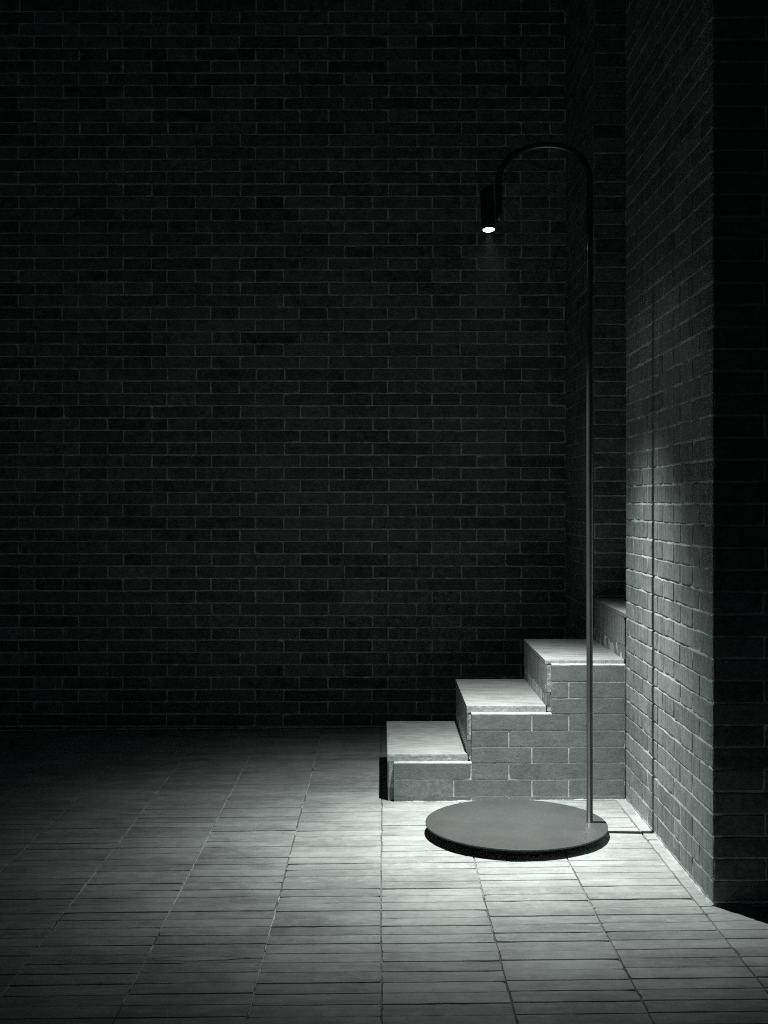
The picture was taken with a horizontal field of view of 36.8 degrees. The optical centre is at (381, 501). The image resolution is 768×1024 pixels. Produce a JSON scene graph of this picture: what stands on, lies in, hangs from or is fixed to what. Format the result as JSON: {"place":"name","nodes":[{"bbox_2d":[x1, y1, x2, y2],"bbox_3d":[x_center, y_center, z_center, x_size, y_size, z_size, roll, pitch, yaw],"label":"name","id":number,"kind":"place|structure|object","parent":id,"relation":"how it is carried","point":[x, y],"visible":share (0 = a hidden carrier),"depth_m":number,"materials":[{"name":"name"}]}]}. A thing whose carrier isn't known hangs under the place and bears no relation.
{"place":"outdoors","nodes":[
{"label":"outdoors","id":0,"kind":"place"},
{"bbox_2d":[0,725,767,1023],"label":"pavement","id":1,"kind":"structure","parent":0,"point":[283,875],"depth_m":3.12,"materials":[{"name":"tile"}]},
{"bbox_2d":[387,598,626,801],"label":"brick staircase","id":2,"kind":"structure","parent":1,"relation":"on","point":[524,738],"depth_m":4.20,"materials":[{"name":"brick"}]},
{"bbox_2d":[425,142,607,855],"bbox_3d":[0.443,-0.047,3.793,0.595,2.281,0.595,0,0,0],"label":"floor lamp","id":3,"kind":"object","parent":1,"relation":"on","point":[515,827],"visible":1,"depth_m":3.79,"materials":[{"name":"metal"}]},
{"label":"ground","id":4,"kind":"structure","parent":0,"visible":0},
{"bbox_2d":[0,0,565,730],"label":"brick wall","id":5,"kind":"structure","parent":4,"relation":"on","point":[282,378],"depth_m":5.61,"materials":[{"name":"grey brick"}]},
{"bbox_2d":[565,0,626,638],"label":"brick wall","id":6,"kind":"structure","parent":4,"relation":"on","point":[595,84],"depth_m":4.85,"materials":[{"name":"grey brick"}]},
{"bbox_2d":[626,0,767,906],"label":"brick wall","id":7,"kind":"structure","parent":4,"relation":"on","point":[697,434],"depth_m":3.23,"materials":[{"name":"grey brick"}]}
]}

